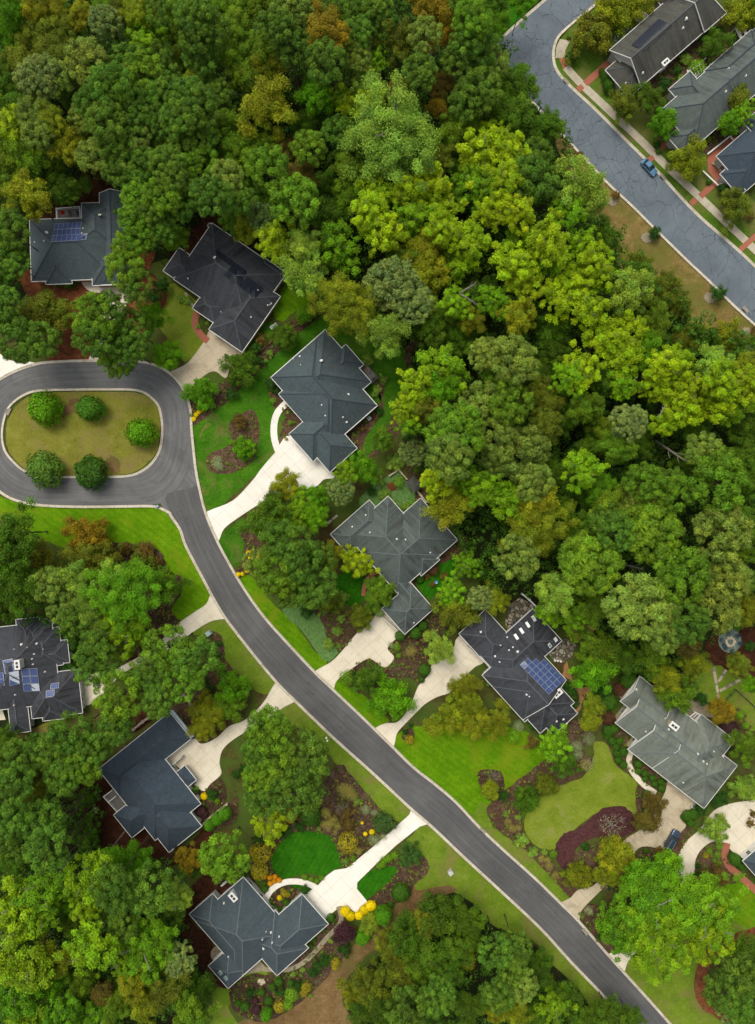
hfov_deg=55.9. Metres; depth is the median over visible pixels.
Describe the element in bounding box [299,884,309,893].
garden shrub
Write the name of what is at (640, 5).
broadleaf tree
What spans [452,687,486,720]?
broadleaf tree
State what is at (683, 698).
broadleaf tree
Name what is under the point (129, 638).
broadleaf tree
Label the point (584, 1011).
broadleaf tree
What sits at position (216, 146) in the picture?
broadleaf tree
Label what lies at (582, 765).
grass tuft
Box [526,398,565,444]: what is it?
broadleaf tree
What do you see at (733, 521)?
pine tree
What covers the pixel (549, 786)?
broadleaf tree
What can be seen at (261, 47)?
broadleaf tree
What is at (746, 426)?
broadleaf tree
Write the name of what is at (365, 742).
road
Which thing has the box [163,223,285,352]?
charcoal house
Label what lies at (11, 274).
pine tree
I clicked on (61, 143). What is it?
broadleaf tree
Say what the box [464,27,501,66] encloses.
pine tree
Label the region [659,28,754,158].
grey green house
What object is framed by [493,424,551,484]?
pine tree
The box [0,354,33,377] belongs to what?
driveway
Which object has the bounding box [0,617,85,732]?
dark house
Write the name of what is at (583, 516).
broadleaf tree
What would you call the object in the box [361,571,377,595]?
path
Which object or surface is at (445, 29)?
broadleaf tree
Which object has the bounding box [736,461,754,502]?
broadleaf tree
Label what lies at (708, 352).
broadleaf tree
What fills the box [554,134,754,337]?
lawn
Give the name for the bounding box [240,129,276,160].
broadleaf tree
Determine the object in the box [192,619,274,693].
lawn
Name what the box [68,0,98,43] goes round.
broadleaf tree
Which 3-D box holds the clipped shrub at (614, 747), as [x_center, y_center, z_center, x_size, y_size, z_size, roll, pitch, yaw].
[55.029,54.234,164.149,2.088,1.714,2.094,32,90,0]
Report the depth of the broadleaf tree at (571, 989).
156.18 m
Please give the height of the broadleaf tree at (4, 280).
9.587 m
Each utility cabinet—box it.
[205,629,212,636]
[447,868,453,876]
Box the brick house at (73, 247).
[29,189,128,286]
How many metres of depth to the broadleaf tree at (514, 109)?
150.30 m
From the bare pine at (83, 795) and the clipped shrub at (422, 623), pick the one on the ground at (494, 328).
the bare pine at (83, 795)
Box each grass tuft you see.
[320,808,330,818]
[328,815,337,825]
[338,782,355,799]
[350,790,357,801]
[405,647,417,656]
[551,870,558,878]
[579,759,590,770]
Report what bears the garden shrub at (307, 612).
on the garden ground at (230, 758)
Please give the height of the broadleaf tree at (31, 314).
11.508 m
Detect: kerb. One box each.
[0,359,671,1023]
[1,388,163,477]
[498,0,754,325]
[552,4,754,267]
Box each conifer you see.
[0,930,21,962]
[11,52,76,125]
[88,3,124,56]
[163,922,197,979]
[245,202,274,233]
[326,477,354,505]
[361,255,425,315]
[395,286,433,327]
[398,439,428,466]
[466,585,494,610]
[608,403,648,442]
[714,989,746,1023]
[741,343,754,357]
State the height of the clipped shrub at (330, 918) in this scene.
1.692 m
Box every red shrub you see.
[428,565,439,575]
[601,710,615,725]
[612,682,626,696]
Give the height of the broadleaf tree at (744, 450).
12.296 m
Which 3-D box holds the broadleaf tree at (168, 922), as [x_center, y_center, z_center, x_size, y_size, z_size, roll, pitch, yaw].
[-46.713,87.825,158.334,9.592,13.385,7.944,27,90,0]
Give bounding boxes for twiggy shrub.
[119,541,132,554]
[135,540,155,556]
[151,554,163,566]
[230,412,246,430]
[255,333,266,345]
[338,807,355,822]
[340,818,355,834]
[440,572,448,580]
[524,734,540,749]
[574,151,583,160]
[611,190,619,199]
[655,845,663,854]
[708,863,725,882]
[719,875,728,886]
[744,213,754,220]
[745,325,754,337]
[746,817,754,827]
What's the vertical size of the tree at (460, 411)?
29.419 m
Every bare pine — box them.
[61,813,96,854]
[64,784,95,812]
[65,794,93,821]
[65,817,101,858]
[66,806,95,836]
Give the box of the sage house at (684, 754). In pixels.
[615,676,737,808]
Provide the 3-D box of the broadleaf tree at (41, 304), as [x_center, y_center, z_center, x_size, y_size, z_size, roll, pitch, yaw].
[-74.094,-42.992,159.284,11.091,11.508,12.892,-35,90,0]
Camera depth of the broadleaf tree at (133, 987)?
146.51 m
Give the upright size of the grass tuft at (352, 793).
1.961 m
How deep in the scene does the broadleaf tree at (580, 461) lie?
145.07 m
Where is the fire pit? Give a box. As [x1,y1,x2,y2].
[725,636,735,646]
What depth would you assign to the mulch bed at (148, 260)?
164.93 m
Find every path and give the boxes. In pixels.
[81,282,104,292]
[191,311,209,343]
[264,906,343,971]
[265,878,319,898]
[270,401,287,456]
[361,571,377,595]
[555,39,569,57]
[559,58,567,67]
[563,64,754,254]
[576,84,583,91]
[583,59,610,85]
[626,751,656,794]
[654,140,668,154]
[689,198,697,205]
[698,180,716,198]
[721,842,754,893]
[739,234,754,250]
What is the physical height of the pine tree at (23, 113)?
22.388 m
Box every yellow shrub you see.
[200,792,207,799]
[339,906,350,916]
[346,911,354,920]
[354,911,362,919]
[359,905,369,914]
[365,900,375,911]
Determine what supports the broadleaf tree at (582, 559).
on the ground at (494, 328)
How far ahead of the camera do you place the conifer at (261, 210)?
149.28 m
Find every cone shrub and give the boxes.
[203,819,214,831]
[210,811,222,825]
[218,806,231,820]
[260,1006,272,1021]
[355,929,367,946]
[362,930,371,940]
[374,904,392,926]
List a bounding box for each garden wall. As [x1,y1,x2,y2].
[131,717,148,730]
[178,693,196,712]
[201,802,227,825]
[389,470,406,479]
[521,593,535,607]
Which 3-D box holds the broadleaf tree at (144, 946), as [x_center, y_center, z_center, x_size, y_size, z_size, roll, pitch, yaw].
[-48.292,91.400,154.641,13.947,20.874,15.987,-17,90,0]
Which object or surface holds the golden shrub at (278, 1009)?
on the garden ground at (230, 758)
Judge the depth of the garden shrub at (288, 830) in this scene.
163.63 m
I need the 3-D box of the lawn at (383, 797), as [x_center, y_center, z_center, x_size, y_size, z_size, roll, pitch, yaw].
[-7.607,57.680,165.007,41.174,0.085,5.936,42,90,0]
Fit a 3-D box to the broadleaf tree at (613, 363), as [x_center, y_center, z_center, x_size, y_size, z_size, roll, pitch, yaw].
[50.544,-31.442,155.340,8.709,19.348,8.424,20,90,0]
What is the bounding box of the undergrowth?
[0,0,754,1023]
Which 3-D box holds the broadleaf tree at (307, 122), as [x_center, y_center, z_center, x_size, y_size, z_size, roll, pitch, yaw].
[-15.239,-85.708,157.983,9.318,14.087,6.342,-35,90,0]
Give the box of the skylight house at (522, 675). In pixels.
[458,608,577,733]
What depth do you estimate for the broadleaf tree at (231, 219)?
150.92 m
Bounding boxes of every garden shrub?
[61,662,75,671]
[143,288,160,304]
[151,277,169,298]
[204,677,208,687]
[206,788,216,800]
[207,685,214,692]
[215,639,221,646]
[225,384,239,399]
[230,770,238,779]
[236,763,245,776]
[240,866,249,878]
[244,988,256,999]
[248,342,261,353]
[250,355,266,365]
[251,835,263,847]
[263,377,275,391]
[272,386,279,393]
[273,986,284,996]
[279,831,287,838]
[282,997,293,1009]
[284,986,298,1002]
[285,827,292,835]
[291,979,304,991]
[292,820,304,832]
[299,605,313,619]
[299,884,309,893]
[307,966,319,977]
[312,957,324,972]
[320,955,332,967]
[336,943,351,958]
[338,669,351,685]
[365,486,375,496]
[374,406,383,414]
[374,605,384,616]
[380,856,387,864]
[391,850,398,859]
[392,476,404,488]
[393,643,400,650]
[498,790,509,801]
[505,729,521,743]
[549,849,557,857]
[561,678,573,689]
[565,50,577,64]
[565,685,578,698]
[571,698,579,708]
[580,842,590,851]
[588,684,611,699]
[648,226,661,241]
[653,141,660,147]
[657,76,673,90]
[670,63,682,74]
[687,59,706,76]
[693,803,707,815]
[694,691,707,706]
[695,863,701,868]
[709,283,727,302]
[709,790,728,808]
[713,850,721,857]
[716,790,729,804]
[717,184,728,194]
[734,710,743,718]
[741,721,749,728]
[744,640,754,651]
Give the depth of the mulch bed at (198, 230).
164.94 m
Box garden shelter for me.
[405,475,420,492]
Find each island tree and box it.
[24,449,66,489]
[26,388,64,428]
[73,453,109,491]
[74,395,106,421]
[123,417,159,447]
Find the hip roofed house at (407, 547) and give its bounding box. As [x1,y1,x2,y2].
[330,496,457,634]
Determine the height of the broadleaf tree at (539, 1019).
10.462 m
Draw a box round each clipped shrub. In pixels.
[62,283,74,289]
[64,630,79,644]
[68,639,78,651]
[234,999,241,1006]
[240,1001,249,1011]
[257,988,265,995]
[262,886,267,892]
[264,996,273,1005]
[268,982,275,990]
[274,977,282,986]
[283,899,289,905]
[286,979,293,986]
[300,805,321,826]
[326,913,334,921]
[391,882,410,902]
[395,630,404,640]
[409,626,421,638]
[416,575,423,582]
[418,621,427,630]
[418,664,430,676]
[418,676,424,682]
[601,70,610,82]
[601,693,617,709]
[602,79,613,91]
[602,725,613,735]
[607,736,616,744]
[608,723,618,734]
[611,743,619,750]
[612,749,619,756]
[614,756,622,763]
[615,736,623,744]
[618,671,636,688]
[619,747,627,756]
[619,761,627,768]
[634,759,641,767]
[634,768,641,774]
[641,770,648,776]
[642,847,648,853]
[649,774,655,781]
[651,781,657,786]
[657,778,664,785]
[657,785,665,791]
[681,809,693,820]
[686,818,695,827]
[689,808,698,819]
[701,51,709,59]
[715,26,723,32]
[727,852,735,860]
[728,853,741,866]
[737,862,744,869]
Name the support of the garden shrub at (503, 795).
on the lawn at (452, 766)
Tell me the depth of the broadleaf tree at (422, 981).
155.95 m
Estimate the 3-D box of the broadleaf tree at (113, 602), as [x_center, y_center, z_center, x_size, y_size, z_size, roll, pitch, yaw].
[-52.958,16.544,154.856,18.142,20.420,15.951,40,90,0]
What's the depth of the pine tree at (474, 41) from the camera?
141.64 m
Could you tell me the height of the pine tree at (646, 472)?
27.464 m
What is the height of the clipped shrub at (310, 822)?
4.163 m
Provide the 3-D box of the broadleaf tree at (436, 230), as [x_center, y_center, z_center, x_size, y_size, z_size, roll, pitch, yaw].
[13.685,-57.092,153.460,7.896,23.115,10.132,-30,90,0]
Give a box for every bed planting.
[98,30,754,1019]
[112,46,751,1018]
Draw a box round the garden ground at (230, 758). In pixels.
[0,258,754,1022]
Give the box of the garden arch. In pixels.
[731,27,741,37]
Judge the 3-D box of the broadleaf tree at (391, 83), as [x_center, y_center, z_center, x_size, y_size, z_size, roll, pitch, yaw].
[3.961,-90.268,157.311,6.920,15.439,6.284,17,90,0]
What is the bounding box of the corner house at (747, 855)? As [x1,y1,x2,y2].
[739,841,754,874]
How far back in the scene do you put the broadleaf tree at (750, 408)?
148.35 m
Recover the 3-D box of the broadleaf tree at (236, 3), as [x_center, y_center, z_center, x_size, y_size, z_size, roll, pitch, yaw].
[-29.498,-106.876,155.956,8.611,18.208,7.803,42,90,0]
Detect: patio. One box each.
[0,710,5,719]
[211,946,220,959]
[246,961,267,973]
[505,598,533,629]
[549,637,575,661]
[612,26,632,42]
[683,700,713,717]
[707,137,736,183]
[718,628,740,652]
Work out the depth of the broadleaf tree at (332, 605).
159.54 m
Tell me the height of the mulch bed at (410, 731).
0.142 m
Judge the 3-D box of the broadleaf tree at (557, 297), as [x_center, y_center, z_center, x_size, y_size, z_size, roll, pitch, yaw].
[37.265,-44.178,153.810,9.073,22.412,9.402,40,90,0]
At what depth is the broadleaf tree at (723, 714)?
156.12 m
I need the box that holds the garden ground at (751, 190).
[635,0,754,201]
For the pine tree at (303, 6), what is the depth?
141.72 m
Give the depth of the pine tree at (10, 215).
147.94 m
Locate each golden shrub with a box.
[250,842,271,864]
[250,844,260,855]
[251,860,268,880]
[273,1001,285,1012]
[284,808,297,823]
[299,988,307,996]
[301,980,311,991]
[330,956,340,967]
[337,830,358,853]
[404,735,414,743]
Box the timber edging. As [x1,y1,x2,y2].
[261,314,319,350]
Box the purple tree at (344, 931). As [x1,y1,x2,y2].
[331,920,357,945]
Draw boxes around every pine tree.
[0,207,37,251]
[0,233,31,269]
[0,246,34,279]
[0,284,25,316]
[0,301,23,338]
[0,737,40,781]
[0,761,35,807]
[0,798,33,839]
[0,804,39,855]
[2,805,63,863]
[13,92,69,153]
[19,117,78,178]
[19,320,69,357]
[20,785,81,845]
[22,797,98,875]
[28,565,64,602]
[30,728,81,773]
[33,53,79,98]
[41,759,80,797]
[42,710,99,757]
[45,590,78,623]
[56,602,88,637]
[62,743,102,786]
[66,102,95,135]
[70,642,124,689]
[71,316,113,358]
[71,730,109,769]
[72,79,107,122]
[73,137,121,188]
[76,628,114,666]
[83,60,140,136]
[87,834,149,914]
[88,288,128,325]
[89,318,133,365]
[90,716,131,752]
[91,668,145,725]
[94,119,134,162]
[95,709,135,746]
[96,336,134,379]
[100,143,137,181]
[100,156,134,196]
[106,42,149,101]
[106,903,140,944]
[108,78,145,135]
[109,230,153,276]
[109,332,150,367]
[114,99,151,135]
[115,307,152,345]
[116,164,153,198]
[117,200,163,254]
[117,267,162,309]
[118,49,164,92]
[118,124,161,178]
[119,181,147,211]
[122,664,165,700]
[123,222,164,265]
[126,143,157,179]
[126,845,176,918]
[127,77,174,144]
[133,195,166,227]
[135,647,171,683]
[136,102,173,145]
[141,176,192,241]
[141,683,178,719]
[142,623,196,673]
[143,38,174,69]
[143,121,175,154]
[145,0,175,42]
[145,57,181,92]
[145,210,179,252]
[147,145,195,211]
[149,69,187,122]
[153,159,200,225]
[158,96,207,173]
[162,662,204,703]
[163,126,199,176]
[165,196,199,240]
[168,74,210,143]
[170,174,207,227]
[172,0,218,77]
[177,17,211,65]
[179,83,221,133]
[181,36,220,107]
[182,144,220,204]
[184,115,222,149]
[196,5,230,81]
[206,77,234,132]
[209,158,244,200]
[218,180,258,216]
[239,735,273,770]
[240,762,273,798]
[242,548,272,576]
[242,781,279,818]
[243,143,288,203]
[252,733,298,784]
[253,5,296,96]
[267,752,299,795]
[269,0,309,71]
[272,570,307,608]
[273,25,312,87]
[287,0,327,65]
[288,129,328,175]
[304,34,345,117]
[306,0,341,15]
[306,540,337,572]
[321,113,352,153]
[333,0,368,57]
[343,40,372,71]
[344,14,374,49]
[357,0,393,26]
[369,7,398,76]
[406,14,443,95]
[425,432,473,486]
[439,45,470,108]
[446,17,486,83]
[447,0,485,65]
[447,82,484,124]
[458,380,514,426]
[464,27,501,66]
[468,336,498,374]
[475,42,509,105]
[477,915,516,970]
[478,336,515,372]
[478,446,517,477]
[478,975,515,1016]
[480,416,517,462]
[481,360,516,398]
[492,532,541,580]
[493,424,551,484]
[495,954,528,988]
[498,913,532,964]
[511,966,539,1005]
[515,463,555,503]
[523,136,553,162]
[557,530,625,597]
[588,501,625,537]
[596,509,635,552]
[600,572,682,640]
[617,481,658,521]
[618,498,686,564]
[619,461,665,500]
[637,619,685,654]
[642,546,711,605]
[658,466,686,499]
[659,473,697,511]
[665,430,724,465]
[670,601,711,645]
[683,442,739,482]
[683,585,741,635]
[684,449,749,512]
[686,501,754,563]
[690,556,752,603]
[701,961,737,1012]
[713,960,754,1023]
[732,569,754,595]
[738,997,754,1023]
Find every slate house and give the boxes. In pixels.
[99,710,201,851]
[189,876,328,988]
[271,329,378,471]
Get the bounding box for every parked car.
[640,158,657,176]
[664,829,679,850]
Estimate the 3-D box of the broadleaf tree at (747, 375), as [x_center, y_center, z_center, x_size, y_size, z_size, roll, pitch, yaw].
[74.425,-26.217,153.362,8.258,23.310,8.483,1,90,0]
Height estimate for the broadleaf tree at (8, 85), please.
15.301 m
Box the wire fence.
[726,689,754,706]
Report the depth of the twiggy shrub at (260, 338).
163.45 m
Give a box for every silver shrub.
[210,455,223,468]
[361,805,370,815]
[369,835,380,845]
[512,721,523,731]
[571,740,581,752]
[582,732,594,744]
[583,905,592,913]
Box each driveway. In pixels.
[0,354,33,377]
[82,596,223,704]
[89,287,132,358]
[169,683,293,790]
[171,331,242,392]
[207,436,334,540]
[307,811,425,916]
[316,609,405,687]
[376,636,483,745]
[562,781,696,919]
[609,800,754,970]
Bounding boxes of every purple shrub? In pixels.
[196,805,206,816]
[201,810,208,817]
[250,996,258,1004]
[251,1004,261,1014]
[719,720,739,738]
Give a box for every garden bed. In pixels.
[281,603,337,661]
[359,471,414,512]
[555,806,634,868]
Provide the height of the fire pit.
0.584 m
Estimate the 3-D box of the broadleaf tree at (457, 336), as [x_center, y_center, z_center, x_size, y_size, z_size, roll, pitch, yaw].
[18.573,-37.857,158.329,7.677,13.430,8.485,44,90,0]
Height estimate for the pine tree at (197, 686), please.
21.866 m
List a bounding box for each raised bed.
[735,708,746,719]
[741,720,751,729]
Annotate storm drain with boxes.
[5,408,11,415]
[479,827,486,833]
[562,77,569,84]
[582,928,588,935]
[659,173,666,180]
[742,306,748,312]
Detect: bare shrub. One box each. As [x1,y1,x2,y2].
[488,771,500,781]
[580,757,595,771]
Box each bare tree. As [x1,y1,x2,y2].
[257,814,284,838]
[600,813,624,839]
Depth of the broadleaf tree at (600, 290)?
149.53 m
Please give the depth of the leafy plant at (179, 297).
164.12 m
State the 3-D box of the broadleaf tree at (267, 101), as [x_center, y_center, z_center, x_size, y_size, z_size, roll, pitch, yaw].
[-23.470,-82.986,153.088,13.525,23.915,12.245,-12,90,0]
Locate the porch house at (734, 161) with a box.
[703,112,754,197]
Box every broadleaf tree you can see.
[0,0,25,32]
[0,12,8,39]
[0,17,32,49]
[0,32,52,99]
[0,48,19,80]
[0,70,27,106]
[0,90,22,110]
[0,94,34,149]
[0,125,36,165]
[0,145,21,177]
[0,168,52,224]
[0,173,21,206]
[0,269,19,285]
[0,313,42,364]
[0,496,47,558]
[0,544,38,589]
[0,571,38,618]
[0,579,22,624]
[0,722,22,752]
[0,845,28,881]
[0,875,48,946]
[0,927,64,996]
[0,979,48,1020]
[4,140,55,182]
[4,990,48,1023]
[10,300,37,329]
[11,768,57,805]
[11,850,78,914]
[14,89,45,117]
[17,868,79,936]
[18,0,50,32]
[20,16,65,53]
[21,286,71,348]
[23,537,64,579]
[32,930,71,979]
[34,33,73,79]
[35,972,71,1003]
[37,99,66,139]
[37,151,72,190]
[39,0,72,21]
[41,990,81,1023]
[45,171,93,207]
[46,124,99,181]
[46,297,79,336]
[49,11,84,44]
[50,890,76,915]
[52,78,81,109]
[52,901,120,977]
[53,559,100,595]
[55,909,88,938]
[56,963,75,984]
[57,542,103,570]
[58,515,110,559]
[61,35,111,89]
[62,830,125,904]
[63,992,89,1022]
[64,966,100,999]
[67,889,102,923]
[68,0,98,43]
[70,581,106,630]
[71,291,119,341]
[71,817,100,848]
[74,997,110,1023]
[76,555,174,637]
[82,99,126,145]
[89,0,125,45]
[90,540,125,579]
[90,976,114,1007]
[92,608,151,668]
[92,887,121,924]
[97,557,142,595]
[101,836,129,865]
[101,990,131,1023]
[102,927,145,987]
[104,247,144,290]
[107,0,136,40]
[107,974,134,1001]
[115,0,156,29]
[115,912,179,984]
[116,966,144,1002]
[121,837,153,878]
[123,14,167,45]
[126,28,156,54]
[127,540,156,572]
[128,986,161,1023]
[134,300,175,333]
[140,950,193,1014]
[141,959,166,993]
[149,564,194,602]
[150,340,186,370]
[150,888,185,929]
[156,14,186,48]
[161,226,189,251]
[161,867,193,910]
[162,0,196,30]
[165,43,194,73]
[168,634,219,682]
[171,960,221,1023]
[174,840,202,876]
[176,963,216,1013]
[179,377,218,411]
[181,65,206,94]
[185,688,229,731]
[186,713,216,740]
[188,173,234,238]
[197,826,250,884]
[200,71,220,89]
[201,105,242,156]
[204,137,227,168]
[208,0,230,39]
[210,689,247,723]
[213,29,253,71]
[213,662,252,703]
[215,6,250,46]
[216,348,261,388]
[217,125,253,165]
[217,205,244,243]
[221,0,253,50]
[224,49,261,93]
[229,434,255,461]
[230,153,259,186]
[232,496,292,543]
[233,212,265,252]
[234,71,297,149]
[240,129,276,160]
[242,29,280,71]
[242,176,285,213]
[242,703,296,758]
[246,0,280,36]
[247,51,288,90]
[250,808,287,847]
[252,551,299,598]
[253,215,295,266]
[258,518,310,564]
[262,489,286,510]
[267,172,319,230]
[267,323,297,351]
[269,467,301,500]
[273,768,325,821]
[276,248,330,302]
[277,134,298,160]
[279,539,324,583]
[281,154,320,202]
[281,499,309,536]
[282,228,322,264]
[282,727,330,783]
[288,103,326,136]
[288,485,313,518]
[292,67,334,129]
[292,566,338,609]
[295,304,316,324]
[297,500,329,533]
[300,194,349,231]
[300,484,328,509]
[305,0,351,86]
[306,270,380,339]
[308,585,347,613]
[311,218,361,276]
[314,214,350,238]
[316,169,337,198]
[322,539,346,570]
[326,84,350,118]
[329,152,365,186]
[330,178,362,218]
[332,459,365,487]
[335,82,364,125]
[335,977,360,1009]
[337,68,442,202]
[340,543,380,577]
[344,603,375,632]
[348,660,381,693]
[349,450,383,485]
[349,987,397,1023]
[350,65,389,98]
[350,189,390,246]
[351,957,392,1012]
[353,166,392,214]
[355,313,412,359]
[357,310,391,338]
[359,912,378,935]
[361,88,390,114]
[363,575,396,613]
[363,671,417,721]
[365,45,388,75]
[369,204,408,257]
[370,14,417,75]
[370,425,393,452]
[372,810,398,833]
[372,923,401,965]
[377,955,419,995]
[381,199,406,217]
[382,76,411,103]
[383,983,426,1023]
[384,172,424,207]
[385,244,422,270]
[387,909,421,956]
[388,398,418,423]
[392,200,434,239]
[393,411,425,435]
[396,364,432,406]
[398,840,422,867]
[400,934,448,980]
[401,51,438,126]
[402,227,444,270]
[406,250,451,295]
[407,0,462,61]
[409,900,439,937]
[409,970,438,994]
[410,387,441,424]
[411,161,452,207]
[412,308,446,348]
[415,187,468,227]
[415,341,470,395]
[416,293,442,321]
[416,890,467,940]
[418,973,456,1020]
[419,464,456,504]
[419,477,479,531]
[422,207,463,251]
[422,367,460,407]
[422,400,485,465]
[422,715,445,737]
[423,142,455,175]
[423,630,457,665]
[424,70,455,123]
[424,98,448,123]
[426,17,455,58]
[427,592,481,636]
[432,305,461,335]
[432,691,464,737]
[434,112,469,152]
[436,570,466,607]
[436,944,464,986]
[439,283,473,320]
[440,181,464,203]
[440,930,474,967]
[441,248,481,286]
[442,156,470,184]
[442,321,480,355]
[445,458,475,494]
[447,163,485,213]
[447,216,498,272]
[447,671,482,703]
[450,551,482,577]
[450,949,475,970]
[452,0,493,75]
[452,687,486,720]
[453,903,487,953]
[454,709,489,741]
[454,981,487,1023]
[455,126,506,189]
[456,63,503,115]
[457,275,497,313]
[457,305,485,335]
[458,109,486,146]
[463,469,505,507]
[469,0,508,23]
[471,167,504,218]
[471,189,515,233]
[471,284,511,321]
[472,85,506,119]
[476,111,503,136]
[476,119,524,151]
[477,697,511,742]
[478,480,530,520]
[480,778,498,800]
[482,997,507,1023]
[484,579,511,617]
[486,7,512,36]
[486,158,524,206]
[486,192,535,248]
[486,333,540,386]
[487,240,552,287]
[488,295,536,339]
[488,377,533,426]
[489,124,531,168]
[490,90,535,137]
[496,498,580,558]
[497,61,542,101]
[501,221,539,256]
[502,990,534,1023]
[504,264,544,304]
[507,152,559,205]
[507,482,558,530]
[508,0,537,34]
[511,784,541,817]
[515,373,566,415]
[518,110,549,147]
[523,207,569,267]
[523,1000,549,1023]
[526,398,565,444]
[526,944,555,989]
[527,355,558,384]
[530,246,568,278]
[532,979,578,1023]
[533,571,575,617]
[533,599,560,628]
[534,310,571,349]
[534,336,573,366]
[534,773,559,796]
[536,723,572,762]
[537,103,566,142]
[539,273,580,325]
[539,457,575,487]
[547,360,584,397]
[547,970,583,1012]
[548,253,584,293]
[550,748,581,779]
[551,154,607,222]
[551,192,587,232]
[553,475,591,508]
[555,403,581,437]
[555,603,589,633]
[556,388,580,407]
[558,339,601,393]
[559,387,605,425]
[559,860,597,889]
[560,447,610,494]
[561,9,612,66]
[562,269,594,300]
[564,623,626,673]
[565,509,606,555]
[566,225,601,263]
[566,1000,597,1023]
[567,279,610,331]
[567,656,619,694]
[568,185,610,232]
[568,429,607,457]
[571,579,607,629]
[576,239,614,288]
[578,710,602,731]
[579,462,616,506]
[581,316,629,357]
[582,691,606,714]
[584,415,619,438]
[585,213,621,260]
[585,360,612,397]
[588,483,624,521]
[589,250,619,296]
[591,0,646,40]
[592,856,623,887]
[592,989,627,1023]
[593,895,636,948]
[594,428,639,464]
[595,832,641,874]
[596,343,644,379]
[603,365,645,401]
[604,265,655,317]
[605,304,648,344]
[605,638,638,674]
[608,82,642,125]
[608,927,638,962]
[611,859,696,942]
[614,330,645,365]
[615,902,692,985]
[617,998,648,1023]
[621,860,647,885]
[622,251,654,267]
[623,0,659,24]
[624,259,658,289]
[624,429,653,463]
[627,634,672,683]
[630,81,667,115]
[630,369,674,403]
[631,810,659,834]
[633,296,672,337]
[636,344,691,387]
[637,329,662,371]
[641,790,668,826]
[643,275,672,309]
[643,847,685,886]
[647,104,679,141]
[647,410,683,436]
[648,388,701,428]
[650,662,682,692]
[651,673,699,715]
[655,870,748,952]
[657,268,683,293]
[659,288,694,320]
[662,370,709,406]
[663,342,698,378]
[664,134,707,182]
[667,443,699,475]
[669,326,700,352]
[672,638,703,658]
[672,651,711,681]
[675,341,736,380]
[675,408,713,443]
[678,900,735,966]
[682,322,721,351]
[683,374,718,413]
[694,387,738,424]
[697,813,730,845]
[701,26,735,58]
[701,354,749,407]
[706,693,736,724]
[711,316,739,352]
[711,394,754,427]
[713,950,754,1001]
[715,109,740,136]
[719,186,753,237]
[720,0,754,34]
[721,650,754,677]
[722,728,754,768]
[724,412,754,443]
[724,505,754,535]
[725,428,754,470]
[726,773,754,802]
[727,82,751,107]
[728,335,754,358]
[728,361,754,403]
[732,98,754,126]
[732,593,754,626]
[733,351,754,369]
[733,929,754,971]
[735,373,754,412]
[735,536,754,566]
[735,674,754,694]
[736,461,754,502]
[742,0,754,10]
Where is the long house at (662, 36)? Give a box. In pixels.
[605,0,726,95]
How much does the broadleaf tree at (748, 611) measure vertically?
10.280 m
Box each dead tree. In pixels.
[459,283,475,293]
[624,564,644,572]
[654,440,686,461]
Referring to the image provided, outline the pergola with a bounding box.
[687,58,710,75]
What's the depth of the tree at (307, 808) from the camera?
148.89 m
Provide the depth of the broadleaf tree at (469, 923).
155.45 m
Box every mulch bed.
[17,269,167,362]
[27,167,120,222]
[61,397,79,417]
[70,542,182,660]
[71,760,213,865]
[106,454,120,474]
[128,653,158,732]
[141,238,155,268]
[167,214,224,259]
[170,631,251,741]
[179,870,254,988]
[190,382,232,424]
[192,778,226,823]
[204,797,238,831]
[205,409,259,473]
[229,934,349,1021]
[235,529,266,577]
[245,302,320,377]
[246,765,396,880]
[267,381,301,444]
[269,885,300,907]
[279,914,338,974]
[314,609,370,650]
[346,379,384,448]
[346,632,442,693]
[368,420,403,457]
[368,849,429,905]
[387,482,395,490]
[402,728,414,744]
[404,339,421,369]
[405,463,427,500]
[408,603,452,633]
[440,532,466,562]
[477,769,504,800]
[487,737,586,896]
[562,661,592,712]
[569,699,612,771]
[572,624,593,638]
[575,841,629,889]
[580,904,615,952]
[600,721,666,789]
[635,786,644,812]
[637,826,693,857]
[641,30,725,106]
[694,843,737,883]
[695,927,754,1020]
[700,96,754,152]
[705,624,754,678]
[720,35,743,55]
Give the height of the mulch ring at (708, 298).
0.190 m
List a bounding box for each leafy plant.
[176,294,183,302]
[183,295,191,303]
[266,350,272,358]
[317,607,329,616]
[323,638,335,650]
[331,625,341,636]
[336,615,345,622]
[339,591,349,603]
[340,857,348,866]
[354,798,362,805]
[361,352,373,366]
[372,384,382,394]
[377,487,390,498]
[378,476,387,486]
[379,374,388,385]
[385,453,404,470]
[399,501,409,511]
[502,810,509,817]
[514,833,529,848]
[515,813,521,820]
[527,846,537,857]
[611,25,619,34]
[679,53,691,64]
[694,675,702,685]
[708,57,715,64]
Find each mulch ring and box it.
[608,197,617,205]
[640,232,651,242]
[703,292,715,302]
[742,327,750,336]
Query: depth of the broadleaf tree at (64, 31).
149.20 m
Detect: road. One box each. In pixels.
[0,362,191,504]
[160,448,196,526]
[165,486,667,1023]
[496,0,754,322]
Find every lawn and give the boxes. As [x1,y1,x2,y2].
[0,496,209,621]
[6,391,159,475]
[16,719,66,741]
[160,283,202,361]
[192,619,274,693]
[193,315,405,510]
[207,971,267,1023]
[219,518,244,566]
[238,884,456,1023]
[239,575,326,670]
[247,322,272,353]
[271,831,341,878]
[274,283,310,321]
[281,702,410,821]
[289,885,310,890]
[334,570,364,605]
[334,679,389,727]
[357,866,396,900]
[394,726,546,816]
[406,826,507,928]
[414,824,609,1016]
[416,560,455,598]
[472,802,568,901]
[494,0,538,41]
[524,741,637,849]
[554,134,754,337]
[555,3,754,262]
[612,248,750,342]
[625,875,750,1023]
[691,665,754,730]
[722,881,754,927]

